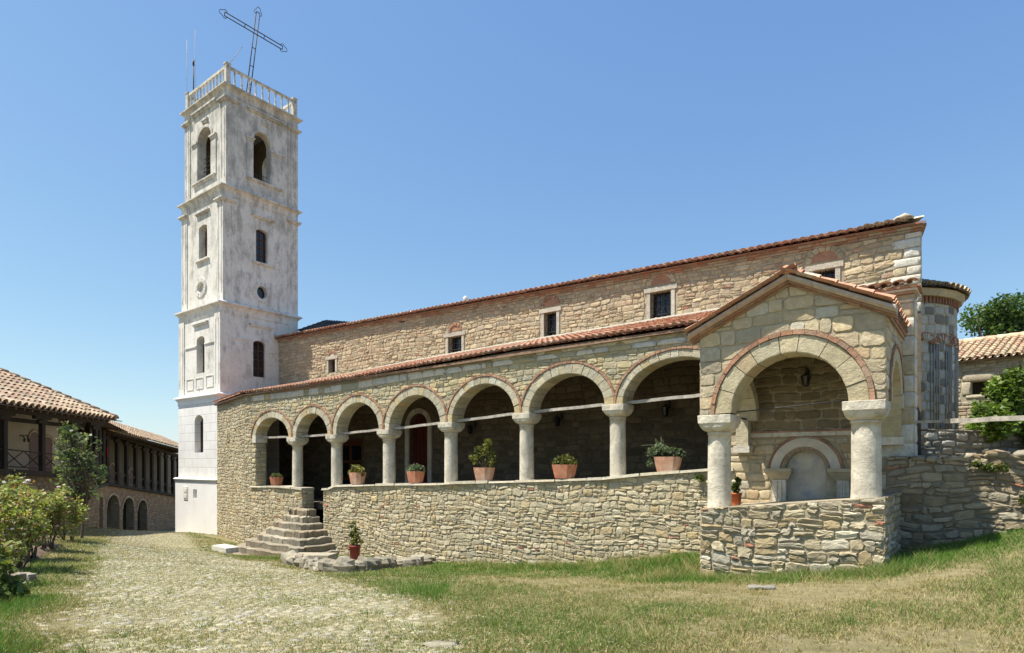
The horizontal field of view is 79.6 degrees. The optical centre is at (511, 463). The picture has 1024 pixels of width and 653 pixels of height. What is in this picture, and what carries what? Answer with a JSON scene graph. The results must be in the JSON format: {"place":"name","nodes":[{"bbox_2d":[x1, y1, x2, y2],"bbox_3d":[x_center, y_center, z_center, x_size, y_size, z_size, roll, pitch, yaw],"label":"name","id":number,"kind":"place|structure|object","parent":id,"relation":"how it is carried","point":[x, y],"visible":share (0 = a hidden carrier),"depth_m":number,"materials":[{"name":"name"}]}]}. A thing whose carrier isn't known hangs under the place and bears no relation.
{"place":"outdoors","nodes":[
{"label":"outdoors","id":0,"kind":"place"},
{"bbox_2d":[14,529,539,652],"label":"cobbled path","id":1,"kind":"structure","parent":0,"point":[329,614],"depth_m":8.04,"materials":[{"name":"stone"}]},
{"bbox_2d":[0,0,1023,453],"label":"sky","id":2,"kind":"structure","parent":0,"point":[449,151],"materials":[{"name":"blue"}]},
{"bbox_2d":[1,528,1023,652],"bbox_3d":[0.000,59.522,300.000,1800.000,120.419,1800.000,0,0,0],"label":"ground","id":3,"kind":"structure","parent":0,"point":[853,645],"depth_m":7.47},
{"bbox_2d":[0,554,31,600],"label":"shrub","id":4,"kind":"object","parent":3,"relation":"on","point":[6,585],"visible":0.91,"depth_m":8.33,"materials":[{"name":"green plant"}]},
{"bbox_2d":[2,536,63,573],"bbox_3d":[-12.129,2.292,15.441,1.828,0.835,16.800,0,0,-33],"label":"flower bed","id":5,"kind":"object","parent":3,"relation":"on","point":[40,551],"visible":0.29,"depth_m":13.57,"materials":[{"name":"soil"}]},
{"bbox_2d":[0,479,25,546],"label":"rose bush","id":6,"kind":"object","parent":5,"relation":"on","point":[8,496],"visible":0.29,"depth_m":12.11,"materials":[{"name":"green plant"}]},
{"bbox_2d":[0,534,26,581],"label":"rose bush","id":7,"kind":"object","parent":5,"relation":"on","point":[7,551],"visible":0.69,"depth_m":9.74,"materials":[{"name":"green plant"}]},
{"bbox_2d":[0,469,35,538],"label":"rose bush","id":8,"kind":"object","parent":5,"relation":"on","point":[13,480],"visible":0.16,"depth_m":14.45,"materials":[{"name":"green plant"}]},
{"bbox_2d":[10,574,26,584],"bbox_3d":[-8.063,1.870,9.898,0.410,0.221,0.336,0,0,0],"label":"boulder","id":9,"kind":"object","parent":5,"relation":"on","point":[24,576],"visible":0.22,"depth_m":9.91,"materials":[{"name":"stone"}]},
{"bbox_2d":[0,489,51,567],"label":"rose bush","id":10,"kind":"object","parent":5,"relation":"on","point":[24,518],"visible":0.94,"depth_m":11.11,"materials":[{"name":"green plant"}]},
{"bbox_2d":[15,572,37,580],"bbox_3d":[-8.056,1.896,10.154,0.355,0.194,0.258,0,0,0],"label":"boulder","id":11,"kind":"object","parent":5,"relation":"on","point":[31,576],"visible":0.45,"depth_m":10.14,"materials":[{"name":"stone"}]},
{"bbox_2d":[0,477,52,558],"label":"rose bush","id":12,"kind":"object","parent":5,"relation":"on","point":[46,506],"visible":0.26,"depth_m":12.62,"materials":[{"name":"green plant"}]},
{"bbox_2d":[32,488,69,549],"bbox_3d":[-10.708,1.322,14.231,0.776,1.481,1.152,0,0,-32],"label":"rose bush","id":13,"kind":"object","parent":5,"relation":"on","point":[56,518],"visible":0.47,"depth_m":14.24,"materials":[{"name":"green plant"}]},
{"bbox_2d":[46,484,89,540],"bbox_3d":[-11.817,1.331,16.400,1.179,1.579,1.074,0,0,43],"label":"rose bush","id":14,"kind":"object","parent":5,"relation":"on","point":[75,519],"visible":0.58,"depth_m":16.33,"materials":[{"name":"green plant"}]},
{"bbox_2d":[49,420,108,537],"bbox_3d":[-13.419,0.622,19.008,2.155,3.925,1.349,0,0,0],"label":"young tree","id":15,"kind":"object","parent":5,"relation":"on","point":[76,478],"visible":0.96,"depth_m":18.85,"materials":[{"name":"green plant"}]},
{"bbox_2d":[0,367,121,527],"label":"gallery wing","id":16,"kind":"structure","parent":3,"relation":"on","point":[32,412],"depth_m":26.51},
{"bbox_2d":[28,429,37,470],"bbox_3d":[-21.860,-0.545,28.138,0.072,2.015,1.060,0,0,-9],"label":"door","id":17,"kind":"structure","parent":16,"relation":"in","point":[33,434],"depth_m":28.06,"materials":[{"name":"wood"}]},
{"bbox_2d":[46,434,53,470],"bbox_3d":[-22.009,-0.427,29.111,0.073,1.871,1.060,0,0,-9],"label":"door","id":18,"kind":"structure","parent":16,"relation":"in","point":[49,445],"depth_m":29.27,"materials":[{"name":"wood"}]},
{"bbox_2d":[58,419,177,530],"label":"gallery wing","id":19,"kind":"structure","parent":3,"relation":"on","point":[137,490],"depth_m":44.28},
{"bbox_2d":[109,462,114,483],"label":"door","id":20,"kind":"structure","parent":19,"relation":"in","point":[112,465],"depth_m":43.79,"materials":[{"name":"wood"}]},
{"bbox_2d":[129,467,132,486],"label":"door","id":21,"kind":"structure","parent":19,"relation":"in","point":[130,469],"depth_m":46.95,"materials":[{"name":"wood"}]},
{"bbox_2d":[212,544,237,552],"bbox_3d":[-11.461,3.460,24.583,1.240,0.330,0.620,0,0,38],"label":"stone block","id":22,"kind":"object","parent":3,"relation":"on","point":[225,548],"depth_m":24.32,"materials":[{"name":"grey stone"}]},
{"bbox_2d":[173,7,302,534],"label":"bell tower","id":23,"kind":"structure","parent":3,"relation":"on","point":[241,212],"depth_m":32.78,"materials":[{"name":"paint"}]},
{"bbox_2d":[201,418,202,451],"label":"window","id":24,"kind":"structure","parent":23,"relation":"in","point":[202,418],"depth_m":32.94,"materials":[{"name":"black glass"}]},
{"bbox_2d":[203,340,204,372],"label":"window","id":25,"kind":"structure","parent":23,"relation":"in","point":[204,340],"depth_m":32.97,"materials":[{"name":"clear glass"}]},
{"bbox_2d":[205,231,206,256],"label":"window","id":26,"kind":"structure","parent":23,"relation":"in","point":[206,231],"depth_m":33.12,"materials":[{"name":"black glass"}]},
{"bbox_2d":[253,341,263,377],"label":"window","id":27,"kind":"structure","parent":23,"relation":"in","point":[258,347],"depth_m":32.99,"materials":[{"name":"black glass"}]},
{"bbox_2d":[256,230,265,263],"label":"window","id":28,"kind":"structure","parent":23,"relation":"in","point":[260,236],"depth_m":33.15,"materials":[{"name":"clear glass"}]},
{"bbox_2d":[233,508,338,555],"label":"stone stairs","id":29,"kind":"structure","parent":3,"relation":"on","point":[297,530],"depth_m":23.35,"materials":[{"name":"grey stone"}]},
{"bbox_2d":[280,550,435,572],"bbox_3d":[-4.520,2.645,16.473,4.292,1.203,6.162,0,0,0],"label":"stone border","id":30,"kind":"object","parent":3,"relation":"on","point":[322,562],"visible":0.69,"depth_m":14.89,"materials":[{"name":"grey stone"}]},
{"bbox_2d":[348,520,363,559],"bbox_3d":[-3.772,1.851,14.827,0.520,0.934,0.286,0,0,38],"label":"potted plant","id":31,"kind":"object","parent":30,"relation":"on","point":[354,548],"visible":0.98,"depth_m":14.78,"materials":[{"name":"green plant"}]},
{"bbox_2d":[421,640,458,647],"bbox_3d":[-0.652,1.616,5.449,0.402,0.056,0.179,0,0,0],"label":"flat stone","id":32,"kind":"object","parent":3,"relation":"on","point":[433,644],"visible":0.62,"depth_m":5.43,"materials":[{"name":"grey stone"}]},
{"bbox_2d":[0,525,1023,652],"bbox_3d":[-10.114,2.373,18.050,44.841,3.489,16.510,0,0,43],"label":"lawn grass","id":33,"kind":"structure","parent":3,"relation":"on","point":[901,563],"depth_m":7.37,"materials":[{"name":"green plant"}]},
{"bbox_2d":[213,213,971,576],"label":"church","id":34,"kind":"structure","parent":3,"relation":"on","point":[721,351],"depth_m":17.51,"materials":[{"name":"stone"}]},
{"bbox_2d":[270,473,283,485],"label":"potted plant","id":35,"kind":"object","parent":34,"relation":"on","point":[276,479],"visible":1,"depth_m":25.73,"materials":[{"name":"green plant"}]},
{"bbox_2d":[325,350,337,372],"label":"window","id":36,"kind":"structure","parent":34,"relation":"in","point":[332,353],"depth_m":30.88,"materials":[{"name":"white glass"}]},
{"bbox_2d":[343,438,362,483],"bbox_3d":[-7.912,0.300,30.089,2.144,2.991,0.230,0,0,38],"label":"door","id":37,"kind":"structure","parent":34,"relation":"in","point":[352,448],"depth_m":30.06,"materials":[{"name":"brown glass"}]},
{"bbox_2d":[347,464,365,483],"bbox_3d":[-5.702,0.400,22.653,0.890,0.754,0.508,0,0,38],"label":"potted plant","id":38,"kind":"object","parent":34,"relation":"on","point":[357,474],"visible":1,"depth_m":22.47,"materials":[{"name":"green plant"}]},
{"bbox_2d":[406,463,425,482],"bbox_3d":[-3.250,0.326,20.766,0.861,0.688,0.503,0,0,38],"label":"potted plant","id":39,"kind":"object","parent":34,"relation":"on","point":[416,474],"visible":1,"depth_m":20.60,"materials":[{"name":"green plant"}]},
{"bbox_2d":[405,408,431,482],"bbox_3d":[-4.064,-0.419,27.103,1.660,4.013,0.272,0,0,38],"label":"door","id":40,"kind":"structure","parent":34,"relation":"in","point":[422,436],"depth_m":27.21,"materials":[{"name":"wood"}]},
{"bbox_2d":[444,322,465,353],"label":"window","id":41,"kind":"structure","parent":34,"relation":"in","point":[458,343],"depth_m":25.83,"materials":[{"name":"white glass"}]},
{"bbox_2d":[467,420,475,434],"bbox_3d":[-1.619,-1.451,24.803,0.312,0.590,0.457,0,0,38],"label":"wall lantern","id":42,"kind":"object","parent":34,"relation":"attached to","point":[470,428],"depth_m":24.67,"materials":[{"name":"metal"}]},
{"bbox_2d":[470,438,497,480],"bbox_3d":[-0.878,-0.120,18.942,0.942,1.327,0.537,0,0,38],"label":"potted plant","id":43,"kind":"object","parent":34,"relation":"on","point":[483,473],"visible":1,"depth_m":18.82,"materials":[{"name":"green plant"}]},
{"bbox_2d":[539,295,560,336],"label":"window","id":44,"kind":"structure","parent":34,"relation":"in","point":[553,324],"depth_m":22.86,"materials":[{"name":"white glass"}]},
{"bbox_2d":[554,411,562,426],"bbox_3d":[1.696,-1.610,22.253,0.312,0.590,0.458,0,0,38],"label":"wall lantern","id":45,"kind":"object","parent":34,"relation":"attached to","point":[557,419],"depth_m":22.12,"materials":[{"name":"metal"}]},
{"bbox_2d":[552,453,577,478],"bbox_3d":[1.469,0.072,17.136,0.826,0.701,0.520,0,0,38],"label":"potted plant","id":46,"kind":"object","parent":34,"relation":"on","point":[567,469],"visible":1,"depth_m":16.97,"materials":[{"name":"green plant"}]},
{"bbox_2d":[644,272,676,319],"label":"window","id":47,"kind":"structure","parent":34,"relation":"in","point":[664,303],"depth_m":20.25,"materials":[{"name":"white stone"}]},
{"bbox_2d":[642,438,686,471],"bbox_3d":[3.812,-0.228,15.323,1.180,0.875,0.445,0,0,38],"label":"potted plant","id":48,"kind":"object","parent":34,"relation":"on","point":[669,462],"visible":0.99,"depth_m":15.19,"materials":[{"name":"green plant"}]},
{"bbox_2d":[661,400,670,416],"bbox_3d":[4.966,-1.787,19.738,0.312,0.590,0.457,0,0,38],"label":"wall lantern","id":49,"kind":"object","parent":34,"relation":"attached to","point":[665,407],"depth_m":19.60,"materials":[{"name":"metal"}]},
{"bbox_2d":[693,473,704,481],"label":"weed","id":50,"kind":"object","parent":34,"relation":"attached to","point":[698,477],"visible":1,"depth_m":14.55,"materials":[{"name":"green plant"}]},
{"bbox_2d":[731,477,741,504],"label":"potted plant","id":51,"kind":"object","parent":34,"relation":"on","point":[736,495],"visible":0.9,"depth_m":12.66,"materials":[{"name":"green plant"}]},
{"bbox_2d":[800,368,810,386],"bbox_3d":[6.268,-1.835,13.073,0.221,0.418,0.324,0,0,38],"label":"wall lantern","id":52,"kind":"object","parent":34,"relation":"attached to","point":[805,377],"depth_m":12.98,"materials":[{"name":"metal"}]},
{"bbox_2d":[805,246,843,281],"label":"window","id":53,"kind":"structure","parent":34,"relation":"in","point":[828,254],"depth_m":17.15,"materials":[{"name":"white glass"}]},
{"bbox_2d":[747,584,776,589],"bbox_3d":[3.585,1.787,8.806,0.440,0.086,0.222,0,0,0],"label":"stone slab","id":54,"kind":"object","parent":3,"relation":"on","point":[771,587],"depth_m":8.74,"materials":[{"name":"grey stone"}]},
{"bbox_2d":[886,449,1023,551],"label":"retaining wall","id":55,"kind":"structure","parent":3,"relation":"on","point":[952,498],"depth_m":11.33,"materials":[{"name":"stone"}]},
{"bbox_2d":[971,459,983,469],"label":"weed","id":56,"kind":"object","parent":55,"relation":"attached to","point":[979,465],"visible":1,"depth_m":11.04,"materials":[{"name":"green plant"}]},
{"bbox_2d":[983,463,996,472],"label":"weed","id":57,"kind":"object","parent":55,"relation":"attached to","point":[987,466],"visible":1,"depth_m":10.95,"materials":[{"name":"green plant"}]},
{"bbox_2d":[994,462,1008,472],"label":"weed","id":58,"kind":"object","parent":55,"relation":"attached to","point":[1004,467],"visible":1,"depth_m":10.83,"materials":[{"name":"green plant"}]},
{"bbox_2d":[1017,495,1023,504],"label":"weed","id":59,"kind":"object","parent":55,"relation":"attached to","point":[1021,501],"visible":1,"depth_m":10.70,"materials":[{"name":"green plant"}]},
{"bbox_2d":[916,415,1023,423],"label":"wooden beam","id":60,"kind":"structure","parent":3,"relation":"on","point":[987,419],"depth_m":10.98,"materials":[{"name":"grey wood"}]},
{"bbox_2d":[957,289,1023,336],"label":"broadleaf tree","id":61,"kind":"object","parent":3,"relation":"on","point":[1004,314],"visible":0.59,"depth_m":34.67,"materials":[{"name":"green plant"}]},
{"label":"terrace","id":62,"kind":"structure","parent":0,"visible":0},
{"bbox_2d":[917,429,1023,457],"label":"wall","id":63,"kind":"structure","parent":62,"relation":"on","point":[939,443],"depth_m":13.94,"materials":[{"name":"stone"}]},
{"bbox_2d":[964,360,1023,447],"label":"shrub","id":64,"kind":"object","parent":63,"relation":"on","point":[1005,390],"visible":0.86,"depth_m":13.76,"materials":[{"name":"green plant"}]},
{"bbox_2d":[959,331,1023,429],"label":"outbuilding","id":65,"kind":"structure","parent":62,"relation":"on","point":[982,360],"depth_m":23.74,"materials":[{"name":"stone"}]},
{"bbox_2d":[973,382,985,394],"bbox_3d":[18.115,-2.900,23.760,0.409,0.600,0.439,0,0,0],"label":"window","id":66,"kind":"structure","parent":65,"relation":"in","point":[977,386],"depth_m":23.80,"materials":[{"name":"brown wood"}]}
]}

